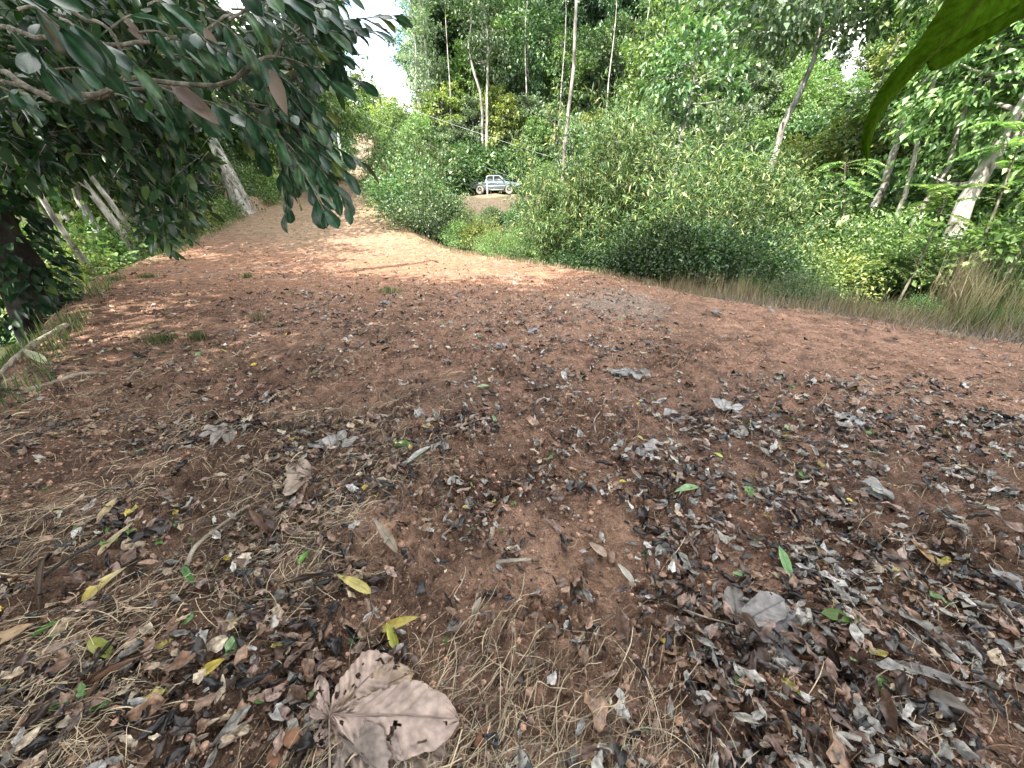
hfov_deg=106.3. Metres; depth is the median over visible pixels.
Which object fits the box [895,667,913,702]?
fallen leaf
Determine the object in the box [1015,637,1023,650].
fallen leaf
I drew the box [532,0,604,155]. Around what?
forest tree
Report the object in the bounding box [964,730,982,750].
fallen leaf
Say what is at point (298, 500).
fallen leaf
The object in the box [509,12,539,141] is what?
forest tree
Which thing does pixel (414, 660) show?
fallen leaf
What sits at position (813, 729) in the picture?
fallen leaf
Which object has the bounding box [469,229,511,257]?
roadside bush
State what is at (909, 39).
forest tree
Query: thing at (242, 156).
valley tree
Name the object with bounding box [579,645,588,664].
fallen leaf
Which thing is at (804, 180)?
bamboo plume
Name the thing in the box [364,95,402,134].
forest tree
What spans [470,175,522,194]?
pickup truck
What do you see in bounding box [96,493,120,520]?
fallen leaf
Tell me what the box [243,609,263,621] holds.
fallen leaf
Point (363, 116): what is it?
forest tree
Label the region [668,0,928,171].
round crowned tree
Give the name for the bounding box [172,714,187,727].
fallen leaf
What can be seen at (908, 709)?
fallen leaf
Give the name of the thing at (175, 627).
fallen leaf
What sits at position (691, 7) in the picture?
forest tree
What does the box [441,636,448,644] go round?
seedling
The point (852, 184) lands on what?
fern leaved sapling
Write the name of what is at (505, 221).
bank bush
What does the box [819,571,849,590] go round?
fallen leaf
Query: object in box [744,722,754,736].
fallen leaf
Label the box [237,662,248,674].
fallen leaf
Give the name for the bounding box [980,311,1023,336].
hanging grass
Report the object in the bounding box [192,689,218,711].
fallen leaf
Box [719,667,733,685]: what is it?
fallen leaf
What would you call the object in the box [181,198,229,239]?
edge bush
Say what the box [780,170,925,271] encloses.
leafy bush
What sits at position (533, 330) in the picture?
lobed leaf
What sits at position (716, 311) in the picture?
lobed leaf
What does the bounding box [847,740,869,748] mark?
fallen leaf
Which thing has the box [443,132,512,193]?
forest bush
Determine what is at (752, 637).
fallen leaf
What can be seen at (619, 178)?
bamboo clump
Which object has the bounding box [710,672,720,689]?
fallen leaf
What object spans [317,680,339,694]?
fallen leaf
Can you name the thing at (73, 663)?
fallen leaf
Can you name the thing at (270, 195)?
edge bush
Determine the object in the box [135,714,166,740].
fallen leaf
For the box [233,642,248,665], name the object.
fallen leaf
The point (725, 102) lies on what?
forest tree
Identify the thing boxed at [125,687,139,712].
fallen leaf
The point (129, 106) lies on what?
overhanging tree
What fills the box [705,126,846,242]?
bush
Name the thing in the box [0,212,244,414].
edge grass
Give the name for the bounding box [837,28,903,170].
slender tree
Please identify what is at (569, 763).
fallen leaf
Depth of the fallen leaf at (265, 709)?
1.24 m
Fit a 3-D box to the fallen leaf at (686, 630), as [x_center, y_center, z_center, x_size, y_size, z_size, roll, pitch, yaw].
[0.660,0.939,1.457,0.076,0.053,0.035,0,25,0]
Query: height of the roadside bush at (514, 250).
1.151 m
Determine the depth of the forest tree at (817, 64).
37.12 m
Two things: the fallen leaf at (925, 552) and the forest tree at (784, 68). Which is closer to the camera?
the fallen leaf at (925, 552)
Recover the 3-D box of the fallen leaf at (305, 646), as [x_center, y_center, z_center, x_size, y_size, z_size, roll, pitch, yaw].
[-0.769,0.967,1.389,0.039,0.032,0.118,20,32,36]
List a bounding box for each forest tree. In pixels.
[354,109,370,133]
[356,95,374,129]
[357,80,389,149]
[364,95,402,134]
[367,106,400,152]
[378,96,417,149]
[383,0,441,130]
[389,0,443,129]
[390,0,447,115]
[392,115,428,146]
[397,109,439,157]
[407,0,468,115]
[407,79,473,147]
[410,51,470,141]
[414,0,438,130]
[423,127,444,154]
[430,0,452,117]
[430,124,457,162]
[432,0,486,131]
[434,0,509,145]
[434,29,507,130]
[439,118,477,155]
[445,0,533,157]
[454,93,493,151]
[460,15,528,147]
[474,0,539,86]
[476,83,529,154]
[489,0,569,125]
[505,92,558,155]
[508,133,532,166]
[509,0,545,129]
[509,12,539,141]
[514,0,583,152]
[519,114,556,166]
[526,12,582,149]
[529,27,602,158]
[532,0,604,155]
[542,0,595,141]
[548,112,587,169]
[552,0,570,158]
[567,19,633,122]
[567,108,607,166]
[578,0,634,35]
[578,121,605,166]
[582,0,635,118]
[592,0,670,117]
[595,0,644,42]
[605,0,616,117]
[610,83,639,123]
[611,31,642,95]
[626,0,672,70]
[633,0,689,50]
[638,0,663,110]
[643,76,679,110]
[656,0,718,81]
[659,16,723,101]
[664,0,725,72]
[693,90,724,137]
[697,43,745,114]
[698,8,738,89]
[701,95,736,138]
[714,42,781,103]
[714,105,747,137]
[724,54,791,129]
[740,113,776,156]
[742,34,799,122]
[757,53,830,129]
[764,14,838,91]
[764,68,824,140]
[801,5,839,55]
[807,35,830,67]
[807,56,849,112]
[812,72,851,120]
[825,26,856,83]
[837,69,877,107]
[842,41,881,100]
[853,16,917,69]
[862,30,915,94]
[863,19,892,49]
[900,31,919,51]
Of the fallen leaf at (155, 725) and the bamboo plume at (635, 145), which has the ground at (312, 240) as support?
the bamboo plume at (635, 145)
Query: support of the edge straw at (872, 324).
on the ground at (312, 240)
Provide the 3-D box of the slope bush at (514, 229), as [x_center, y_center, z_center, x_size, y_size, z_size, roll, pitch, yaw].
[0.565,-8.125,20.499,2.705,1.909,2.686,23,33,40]
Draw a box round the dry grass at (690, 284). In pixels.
[630,262,1023,340]
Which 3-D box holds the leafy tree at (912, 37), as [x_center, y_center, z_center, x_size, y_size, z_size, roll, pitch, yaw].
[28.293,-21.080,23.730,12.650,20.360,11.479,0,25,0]
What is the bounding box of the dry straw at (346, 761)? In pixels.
[0,281,1023,767]
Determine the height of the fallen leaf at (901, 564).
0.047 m
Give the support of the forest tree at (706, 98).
on the ground at (312, 240)
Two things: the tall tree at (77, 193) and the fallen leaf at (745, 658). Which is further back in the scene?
the tall tree at (77, 193)
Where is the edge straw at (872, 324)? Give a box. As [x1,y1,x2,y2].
[626,278,1020,355]
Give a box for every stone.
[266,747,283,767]
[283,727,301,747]
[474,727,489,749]
[489,653,497,663]
[537,727,546,736]
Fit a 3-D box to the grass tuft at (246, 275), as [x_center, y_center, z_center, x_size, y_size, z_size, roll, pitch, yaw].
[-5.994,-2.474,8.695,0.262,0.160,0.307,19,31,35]
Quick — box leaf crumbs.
[0,215,1023,767]
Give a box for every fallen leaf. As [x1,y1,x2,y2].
[0,618,46,643]
[0,666,24,680]
[0,685,8,697]
[6,710,29,720]
[8,712,30,742]
[9,697,29,709]
[12,649,27,671]
[18,735,56,755]
[22,349,46,363]
[22,663,33,682]
[22,701,51,729]
[23,696,33,713]
[24,652,38,662]
[27,663,60,677]
[28,614,73,638]
[29,695,59,716]
[30,749,47,767]
[34,554,45,611]
[38,724,55,743]
[39,640,68,657]
[43,657,74,678]
[45,683,66,704]
[45,700,67,714]
[46,617,75,635]
[49,708,58,722]
[52,702,66,734]
[54,681,82,705]
[58,692,74,708]
[60,705,88,734]
[63,570,89,583]
[65,696,81,711]
[66,660,83,670]
[68,696,91,724]
[69,664,96,676]
[81,561,135,600]
[83,635,113,657]
[86,674,110,690]
[93,612,106,626]
[94,647,104,663]
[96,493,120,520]
[97,518,139,555]
[110,720,129,731]
[114,640,143,661]
[118,531,149,538]
[118,734,138,750]
[123,697,146,707]
[124,625,138,641]
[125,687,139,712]
[125,692,167,720]
[129,568,145,577]
[133,729,144,750]
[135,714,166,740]
[138,704,150,728]
[140,640,160,656]
[141,519,174,535]
[141,686,166,698]
[154,735,167,759]
[160,649,202,671]
[161,685,174,696]
[162,745,187,767]
[163,623,178,639]
[167,726,192,735]
[167,756,178,767]
[168,661,198,673]
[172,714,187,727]
[176,714,195,745]
[177,496,193,510]
[182,563,194,583]
[182,666,195,693]
[190,633,207,662]
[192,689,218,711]
[195,627,207,643]
[201,652,236,675]
[203,676,223,692]
[207,635,227,652]
[209,704,250,745]
[212,625,222,650]
[214,674,225,704]
[218,720,247,748]
[224,619,237,632]
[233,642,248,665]
[234,636,244,648]
[236,668,269,689]
[236,698,247,724]
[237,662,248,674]
[239,598,258,609]
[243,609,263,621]
[247,507,272,536]
[258,690,284,715]
[259,683,287,701]
[262,567,275,585]
[262,701,272,716]
[263,517,277,531]
[264,681,273,707]
[268,703,295,720]
[272,729,284,756]
[273,646,286,661]
[274,570,344,586]
[280,527,304,534]
[284,638,315,668]
[285,632,305,641]
[286,683,307,704]
[286,692,307,716]
[286,718,298,732]
[289,494,303,510]
[293,731,325,752]
[294,550,309,572]
[299,476,308,493]
[299,708,321,734]
[301,658,315,678]
[305,493,322,500]
[310,633,318,637]
[314,755,333,765]
[315,728,324,748]
[317,657,338,671]
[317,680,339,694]
[318,761,331,767]
[321,618,329,644]
[322,660,344,669]
[324,639,342,650]
[325,533,335,540]
[331,573,370,593]
[331,633,341,657]
[344,624,358,641]
[348,627,368,645]
[369,513,397,552]
[370,640,389,649]
[378,645,399,669]
[381,615,428,631]
[383,615,398,647]
[396,556,414,572]
[401,642,408,662]
[404,446,429,466]
[411,651,419,673]
[472,593,483,613]
[482,731,502,747]
[541,622,561,633]
[550,494,566,499]
[566,752,581,767]
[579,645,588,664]
[580,745,599,759]
[583,539,606,556]
[584,689,608,731]
[599,743,614,754]
[612,558,635,585]
[615,605,630,642]
[615,687,629,720]
[638,607,652,618]
[652,595,675,601]
[658,643,680,654]
[661,542,677,551]
[665,630,672,650]
[667,694,673,717]
[669,484,698,494]
[673,535,690,545]
[674,592,695,606]
[678,627,695,638]
[688,682,701,706]
[689,677,700,696]
[695,635,717,648]
[697,714,723,735]
[699,676,707,689]
[699,696,717,715]
[705,650,722,673]
[706,603,723,615]
[709,669,726,680]
[709,750,719,767]
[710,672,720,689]
[710,689,725,703]
[715,528,736,543]
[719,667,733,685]
[720,743,735,767]
[722,688,745,702]
[723,571,746,576]
[724,715,750,724]
[726,637,744,656]
[729,712,759,724]
[735,621,748,637]
[738,631,768,670]
[739,651,750,664]
[740,722,762,742]
[742,669,767,684]
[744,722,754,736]
[745,628,757,643]
[747,648,756,688]
[751,636,767,649]
[751,710,764,720]
[751,715,764,725]
[754,630,779,645]
[759,621,775,632]
[762,734,788,747]
[766,732,789,767]
[776,540,792,578]
[778,729,803,741]
[780,709,792,737]
[781,677,801,696]
[783,632,802,644]
[787,644,810,653]
[791,553,817,559]
[793,698,817,705]
[795,563,816,571]
[795,607,812,625]
[795,691,814,702]
[797,632,818,660]
[797,651,812,660]
[800,633,812,645]
[802,722,823,735]
[807,752,825,767]
[809,628,826,648]
[810,608,828,618]
[814,662,830,678]
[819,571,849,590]
[821,608,859,622]
[822,637,841,668]
[824,657,837,680]
[827,706,854,730]
[828,601,850,606]
[828,672,841,689]
[829,621,849,626]
[832,580,855,608]
[833,563,851,583]
[834,656,850,671]
[835,696,855,726]
[835,731,862,743]
[836,665,861,680]
[837,699,850,718]
[839,626,866,636]
[840,668,866,703]
[847,721,878,737]
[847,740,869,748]
[849,622,863,646]
[853,697,884,733]
[853,699,863,721]
[856,714,873,730]
[858,664,872,672]
[861,638,877,653]
[863,675,875,694]
[866,669,891,686]
[867,657,919,674]
[867,728,875,744]
[868,672,878,699]
[870,620,879,630]
[871,658,971,688]
[876,675,889,691]
[876,734,907,748]
[877,687,898,734]
[877,740,915,753]
[879,723,887,734]
[882,548,908,571]
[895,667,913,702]
[897,545,906,560]
[898,607,942,634]
[898,715,927,730]
[901,697,929,703]
[902,624,920,644]
[902,653,912,663]
[902,704,914,717]
[905,536,934,563]
[905,698,932,712]
[915,702,929,720]
[916,581,926,591]
[917,726,927,746]
[922,627,959,649]
[924,631,952,653]
[925,689,996,727]
[933,697,961,723]
[937,739,954,760]
[938,607,977,624]
[951,678,969,692]
[951,740,984,765]
[952,612,965,628]
[953,550,971,560]
[954,721,982,741]
[956,641,982,655]
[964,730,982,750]
[969,759,985,767]
[971,661,984,678]
[971,672,993,683]
[972,675,998,691]
[972,683,985,696]
[975,619,994,638]
[979,560,1023,597]
[987,646,1006,666]
[987,688,1006,717]
[992,638,1019,656]
[1011,679,1023,692]
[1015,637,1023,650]
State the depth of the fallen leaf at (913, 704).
1.25 m
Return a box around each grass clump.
[883,288,928,314]
[913,241,1009,319]
[938,262,1022,321]
[963,244,1023,320]
[995,276,1023,324]
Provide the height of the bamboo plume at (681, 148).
4.911 m
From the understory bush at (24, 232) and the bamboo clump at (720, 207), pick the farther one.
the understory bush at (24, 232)
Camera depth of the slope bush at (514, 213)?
28.52 m
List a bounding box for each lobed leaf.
[197,422,234,443]
[281,458,311,495]
[307,430,359,448]
[309,650,459,767]
[426,436,448,451]
[493,342,506,347]
[527,328,539,333]
[611,367,650,379]
[635,439,663,456]
[662,586,815,670]
[663,408,685,419]
[710,397,743,410]
[711,309,721,314]
[733,430,748,436]
[829,410,865,425]
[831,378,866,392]
[858,475,893,499]
[925,391,943,397]
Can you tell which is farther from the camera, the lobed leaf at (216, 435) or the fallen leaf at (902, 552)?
the lobed leaf at (216, 435)
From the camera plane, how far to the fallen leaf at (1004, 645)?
1.41 m
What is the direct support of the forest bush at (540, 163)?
on the ground at (312, 240)
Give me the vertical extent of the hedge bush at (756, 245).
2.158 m
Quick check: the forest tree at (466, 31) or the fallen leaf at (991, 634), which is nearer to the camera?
the fallen leaf at (991, 634)
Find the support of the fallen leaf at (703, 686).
on the ground at (312, 240)
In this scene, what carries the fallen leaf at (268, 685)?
on the ground at (312, 240)
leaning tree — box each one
[200,87,265,214]
[853,6,1023,285]
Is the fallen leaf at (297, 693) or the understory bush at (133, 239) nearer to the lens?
the fallen leaf at (297, 693)
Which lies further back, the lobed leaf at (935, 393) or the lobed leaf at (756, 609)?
the lobed leaf at (935, 393)
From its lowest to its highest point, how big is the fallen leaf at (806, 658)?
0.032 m
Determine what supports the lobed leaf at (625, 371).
on the ground at (312, 240)
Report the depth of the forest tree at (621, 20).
40.47 m
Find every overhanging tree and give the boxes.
[0,0,412,346]
[199,4,381,192]
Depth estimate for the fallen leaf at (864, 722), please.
1.17 m
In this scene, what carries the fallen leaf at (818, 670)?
on the ground at (312, 240)
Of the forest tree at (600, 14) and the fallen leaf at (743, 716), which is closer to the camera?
the fallen leaf at (743, 716)
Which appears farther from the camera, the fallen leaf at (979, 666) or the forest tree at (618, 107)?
the forest tree at (618, 107)
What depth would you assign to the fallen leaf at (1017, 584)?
1.63 m
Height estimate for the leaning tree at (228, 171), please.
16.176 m
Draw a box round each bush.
[0,221,133,320]
[0,330,14,345]
[1,200,162,332]
[1,309,17,347]
[16,217,71,241]
[26,218,100,239]
[66,216,161,274]
[81,210,143,251]
[87,223,158,256]
[98,242,158,272]
[166,191,245,247]
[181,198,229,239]
[198,187,247,225]
[214,156,301,203]
[215,159,284,205]
[272,151,355,187]
[328,142,354,178]
[333,127,364,166]
[333,128,361,154]
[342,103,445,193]
[350,141,468,229]
[360,151,406,194]
[375,166,474,242]
[412,147,461,192]
[429,138,489,195]
[435,218,475,249]
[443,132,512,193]
[450,216,490,250]
[461,141,497,187]
[467,210,505,251]
[469,149,495,178]
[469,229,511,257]
[480,146,524,193]
[481,204,501,225]
[488,135,539,187]
[492,149,534,194]
[494,210,508,225]
[495,226,534,257]
[499,208,521,226]
[500,197,530,227]
[505,216,525,241]
[512,226,536,257]
[517,154,564,194]
[529,242,557,261]
[539,167,560,194]
[548,231,599,268]
[549,157,579,181]
[574,224,635,276]
[585,214,675,280]
[601,211,713,286]
[617,205,742,289]
[632,207,769,294]
[669,207,797,289]
[690,131,746,184]
[693,232,774,289]
[713,183,822,250]
[729,218,823,290]
[735,225,824,287]
[736,127,772,183]
[743,228,822,289]
[744,163,883,278]
[760,124,810,146]
[762,102,840,169]
[773,235,863,302]
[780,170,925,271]
[793,104,849,157]
[796,229,895,303]
[808,210,947,299]
[812,148,1004,258]
[827,102,893,155]
[836,201,987,294]
[854,178,1023,281]
[881,161,1023,242]
[895,208,1023,297]
[899,198,1023,303]
[901,161,1023,269]
[906,146,1023,223]
[967,192,1023,259]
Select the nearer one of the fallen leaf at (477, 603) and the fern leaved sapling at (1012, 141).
the fallen leaf at (477, 603)
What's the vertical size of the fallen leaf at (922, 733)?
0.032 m
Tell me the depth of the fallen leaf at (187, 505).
2.05 m
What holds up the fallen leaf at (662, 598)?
on the ground at (312, 240)
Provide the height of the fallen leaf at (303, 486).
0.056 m
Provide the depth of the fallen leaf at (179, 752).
1.15 m
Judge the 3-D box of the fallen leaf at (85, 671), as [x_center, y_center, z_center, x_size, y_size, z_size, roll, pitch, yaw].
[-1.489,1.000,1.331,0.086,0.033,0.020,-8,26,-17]
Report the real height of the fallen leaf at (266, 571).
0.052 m
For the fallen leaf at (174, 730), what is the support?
on the ground at (312, 240)
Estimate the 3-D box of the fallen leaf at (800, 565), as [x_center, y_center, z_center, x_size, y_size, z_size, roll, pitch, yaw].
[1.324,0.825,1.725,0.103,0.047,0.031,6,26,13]
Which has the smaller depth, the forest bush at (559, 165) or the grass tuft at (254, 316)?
the grass tuft at (254, 316)
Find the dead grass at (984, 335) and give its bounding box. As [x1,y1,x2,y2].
[672,280,1023,350]
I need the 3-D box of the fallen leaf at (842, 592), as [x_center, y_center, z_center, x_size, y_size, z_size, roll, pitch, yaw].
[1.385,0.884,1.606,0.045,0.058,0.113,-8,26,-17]
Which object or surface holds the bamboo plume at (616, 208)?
on the ground at (312, 240)
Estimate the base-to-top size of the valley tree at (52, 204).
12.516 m
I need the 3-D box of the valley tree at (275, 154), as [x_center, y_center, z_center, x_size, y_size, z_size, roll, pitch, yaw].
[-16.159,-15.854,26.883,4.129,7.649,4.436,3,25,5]
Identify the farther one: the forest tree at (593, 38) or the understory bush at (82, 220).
the forest tree at (593, 38)
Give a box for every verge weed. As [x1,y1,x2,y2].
[757,269,829,308]
[784,267,846,304]
[883,292,954,325]
[975,308,1023,325]
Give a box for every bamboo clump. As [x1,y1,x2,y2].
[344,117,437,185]
[357,140,402,176]
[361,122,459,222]
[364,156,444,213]
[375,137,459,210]
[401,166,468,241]
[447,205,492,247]
[496,219,518,246]
[503,135,566,257]
[512,67,665,271]
[514,123,619,265]
[552,100,695,236]
[567,196,693,271]
[580,136,788,253]
[623,166,805,266]
[636,118,752,203]
[662,150,776,235]
[663,149,823,276]
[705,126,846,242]
[712,203,845,273]
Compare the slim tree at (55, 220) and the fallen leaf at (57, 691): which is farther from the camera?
the slim tree at (55, 220)
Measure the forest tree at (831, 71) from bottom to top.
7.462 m
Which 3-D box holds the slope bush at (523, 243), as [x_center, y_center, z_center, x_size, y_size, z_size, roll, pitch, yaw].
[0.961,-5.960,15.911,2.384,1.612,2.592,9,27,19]
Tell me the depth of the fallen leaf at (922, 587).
1.61 m
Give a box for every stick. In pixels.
[0,322,69,379]
[23,371,106,392]
[43,539,102,578]
[83,644,169,687]
[183,504,249,566]
[441,519,457,536]
[497,558,530,563]
[593,397,605,433]
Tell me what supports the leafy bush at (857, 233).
on the ground at (312, 240)
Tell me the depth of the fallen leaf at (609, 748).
1.14 m
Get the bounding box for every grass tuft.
[0,341,18,358]
[102,273,136,280]
[128,330,184,346]
[132,272,159,278]
[184,329,206,341]
[238,272,251,277]
[242,310,271,321]
[373,286,401,293]
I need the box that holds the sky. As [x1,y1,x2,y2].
[216,0,874,112]
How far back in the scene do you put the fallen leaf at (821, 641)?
1.41 m
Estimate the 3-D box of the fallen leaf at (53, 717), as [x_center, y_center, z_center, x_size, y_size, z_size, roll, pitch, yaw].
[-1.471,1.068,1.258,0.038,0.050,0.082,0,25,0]
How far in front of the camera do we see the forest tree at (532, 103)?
38.39 m
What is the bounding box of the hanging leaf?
[861,0,1023,161]
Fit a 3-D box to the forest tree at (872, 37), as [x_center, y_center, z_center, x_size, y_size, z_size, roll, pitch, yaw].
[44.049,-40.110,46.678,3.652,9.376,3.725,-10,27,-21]
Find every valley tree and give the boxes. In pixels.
[0,38,104,269]
[2,172,116,247]
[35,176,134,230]
[59,210,71,223]
[89,89,209,250]
[102,173,224,213]
[211,77,254,168]
[219,114,279,190]
[232,115,285,174]
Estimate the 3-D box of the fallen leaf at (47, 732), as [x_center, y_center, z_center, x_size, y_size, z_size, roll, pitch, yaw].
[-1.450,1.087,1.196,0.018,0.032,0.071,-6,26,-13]
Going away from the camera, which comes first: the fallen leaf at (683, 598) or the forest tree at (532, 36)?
the fallen leaf at (683, 598)
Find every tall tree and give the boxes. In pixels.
[71,179,105,244]
[197,72,243,196]
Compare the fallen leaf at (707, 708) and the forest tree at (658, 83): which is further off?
the forest tree at (658, 83)
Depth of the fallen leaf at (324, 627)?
1.45 m
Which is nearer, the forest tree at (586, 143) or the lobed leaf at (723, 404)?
the lobed leaf at (723, 404)
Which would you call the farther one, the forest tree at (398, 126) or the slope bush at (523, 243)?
the forest tree at (398, 126)
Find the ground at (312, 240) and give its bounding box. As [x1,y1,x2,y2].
[0,92,1023,767]
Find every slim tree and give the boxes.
[0,2,129,255]
[37,186,96,277]
[78,180,140,262]
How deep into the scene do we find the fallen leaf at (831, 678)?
1.30 m
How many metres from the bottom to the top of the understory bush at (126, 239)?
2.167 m
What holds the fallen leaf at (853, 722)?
on the ground at (312, 240)
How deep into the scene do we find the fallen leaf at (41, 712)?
1.21 m
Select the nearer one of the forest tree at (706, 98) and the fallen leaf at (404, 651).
the fallen leaf at (404, 651)
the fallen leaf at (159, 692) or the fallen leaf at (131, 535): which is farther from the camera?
the fallen leaf at (131, 535)
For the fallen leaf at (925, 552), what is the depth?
1.78 m
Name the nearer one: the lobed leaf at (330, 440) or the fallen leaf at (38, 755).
the fallen leaf at (38, 755)
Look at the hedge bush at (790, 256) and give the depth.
9.25 m
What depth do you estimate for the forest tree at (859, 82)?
39.31 m
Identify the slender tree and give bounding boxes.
[638,3,767,181]
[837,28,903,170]
[846,0,943,255]
[879,2,1023,247]
[976,59,1023,209]
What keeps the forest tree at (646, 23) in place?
on the ground at (312, 240)
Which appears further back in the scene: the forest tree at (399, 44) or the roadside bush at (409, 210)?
the forest tree at (399, 44)
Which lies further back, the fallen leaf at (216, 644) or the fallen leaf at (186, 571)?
the fallen leaf at (186, 571)
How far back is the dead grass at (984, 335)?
5.28 m
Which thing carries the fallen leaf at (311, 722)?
on the ground at (312, 240)
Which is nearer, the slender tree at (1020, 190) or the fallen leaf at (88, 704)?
the fallen leaf at (88, 704)
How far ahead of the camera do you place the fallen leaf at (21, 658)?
1.33 m
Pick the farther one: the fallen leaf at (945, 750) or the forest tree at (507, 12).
the forest tree at (507, 12)
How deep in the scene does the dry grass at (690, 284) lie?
6.20 m
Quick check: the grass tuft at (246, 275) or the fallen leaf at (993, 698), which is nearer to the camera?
the fallen leaf at (993, 698)
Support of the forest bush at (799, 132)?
on the ground at (312, 240)
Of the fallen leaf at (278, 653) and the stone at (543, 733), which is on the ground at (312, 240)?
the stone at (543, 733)
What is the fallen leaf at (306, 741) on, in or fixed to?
on the fallen leaf at (321, 740)
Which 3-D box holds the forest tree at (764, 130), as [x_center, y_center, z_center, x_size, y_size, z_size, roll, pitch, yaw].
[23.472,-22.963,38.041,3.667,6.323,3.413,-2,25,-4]
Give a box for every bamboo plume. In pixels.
[519,155,561,264]
[543,163,629,267]
[547,158,626,239]
[577,77,673,269]
[578,104,682,237]
[593,96,675,207]
[594,149,676,224]
[624,107,732,228]
[668,112,777,219]
[695,149,820,224]
[697,145,814,211]
[731,172,838,238]
[753,146,829,247]
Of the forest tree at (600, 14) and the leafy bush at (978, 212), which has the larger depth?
the forest tree at (600, 14)
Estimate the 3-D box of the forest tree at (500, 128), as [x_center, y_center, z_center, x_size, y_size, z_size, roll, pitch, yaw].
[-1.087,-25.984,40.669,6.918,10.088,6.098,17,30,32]
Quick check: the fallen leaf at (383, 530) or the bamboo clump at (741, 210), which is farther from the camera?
the bamboo clump at (741, 210)
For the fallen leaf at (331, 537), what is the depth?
1.83 m
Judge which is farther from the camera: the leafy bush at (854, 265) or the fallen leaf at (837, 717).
the leafy bush at (854, 265)
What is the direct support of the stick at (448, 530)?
on the ground at (312, 240)
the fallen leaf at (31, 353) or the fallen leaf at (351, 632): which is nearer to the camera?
the fallen leaf at (351, 632)
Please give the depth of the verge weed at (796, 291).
6.88 m
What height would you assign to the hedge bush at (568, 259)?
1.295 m
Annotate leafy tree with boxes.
[565,103,669,207]
[605,0,746,159]
[640,94,762,204]
[744,109,942,210]
[803,35,1019,205]
[852,17,1022,155]
[867,20,1023,194]
[880,23,922,73]
[893,17,1023,225]
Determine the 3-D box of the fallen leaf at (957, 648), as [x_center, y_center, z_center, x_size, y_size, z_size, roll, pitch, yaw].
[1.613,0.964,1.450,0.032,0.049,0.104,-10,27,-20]
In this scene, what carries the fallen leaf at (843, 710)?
on the fallen leaf
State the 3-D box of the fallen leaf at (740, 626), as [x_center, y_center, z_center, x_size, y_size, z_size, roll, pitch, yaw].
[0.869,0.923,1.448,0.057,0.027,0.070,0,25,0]
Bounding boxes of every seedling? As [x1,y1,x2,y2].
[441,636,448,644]
[639,724,647,734]
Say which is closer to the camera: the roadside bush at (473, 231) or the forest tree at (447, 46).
the roadside bush at (473, 231)
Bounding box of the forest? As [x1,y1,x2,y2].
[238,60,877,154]
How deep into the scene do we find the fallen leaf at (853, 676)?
1.32 m
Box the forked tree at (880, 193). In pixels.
[858,0,944,216]
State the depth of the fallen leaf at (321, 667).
1.34 m
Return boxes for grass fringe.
[400,227,702,295]
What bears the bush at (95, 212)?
on the ground at (312, 240)
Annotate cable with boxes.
[380,96,576,164]
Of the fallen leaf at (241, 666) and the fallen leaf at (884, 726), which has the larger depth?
the fallen leaf at (241, 666)
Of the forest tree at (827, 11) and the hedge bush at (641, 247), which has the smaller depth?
the hedge bush at (641, 247)
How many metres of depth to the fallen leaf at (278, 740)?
1.16 m
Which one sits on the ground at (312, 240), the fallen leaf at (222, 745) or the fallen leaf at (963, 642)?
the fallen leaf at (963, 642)
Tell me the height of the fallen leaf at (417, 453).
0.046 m
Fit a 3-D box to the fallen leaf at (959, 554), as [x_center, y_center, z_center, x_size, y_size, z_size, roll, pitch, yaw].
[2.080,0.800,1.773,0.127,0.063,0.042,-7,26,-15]
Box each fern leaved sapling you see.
[806,159,889,254]
[839,249,932,296]
[894,183,1011,306]
[926,121,1023,291]
[982,159,1023,287]
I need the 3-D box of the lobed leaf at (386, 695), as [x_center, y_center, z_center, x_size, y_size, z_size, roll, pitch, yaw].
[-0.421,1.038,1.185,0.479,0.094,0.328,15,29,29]
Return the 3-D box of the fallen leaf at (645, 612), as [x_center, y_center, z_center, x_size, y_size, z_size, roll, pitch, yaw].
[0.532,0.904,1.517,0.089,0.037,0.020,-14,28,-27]
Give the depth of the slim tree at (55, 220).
9.28 m
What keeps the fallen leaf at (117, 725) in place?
on the ground at (312, 240)
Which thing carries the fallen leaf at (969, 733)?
on the fallen leaf at (978, 746)
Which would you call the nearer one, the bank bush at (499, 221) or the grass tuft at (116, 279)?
the grass tuft at (116, 279)
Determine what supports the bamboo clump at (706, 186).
on the ground at (312, 240)
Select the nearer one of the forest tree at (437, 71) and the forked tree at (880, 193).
the forked tree at (880, 193)
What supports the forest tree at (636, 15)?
on the ground at (312, 240)
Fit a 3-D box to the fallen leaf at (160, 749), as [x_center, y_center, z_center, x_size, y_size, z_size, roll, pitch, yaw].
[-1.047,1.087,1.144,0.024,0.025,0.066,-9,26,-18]

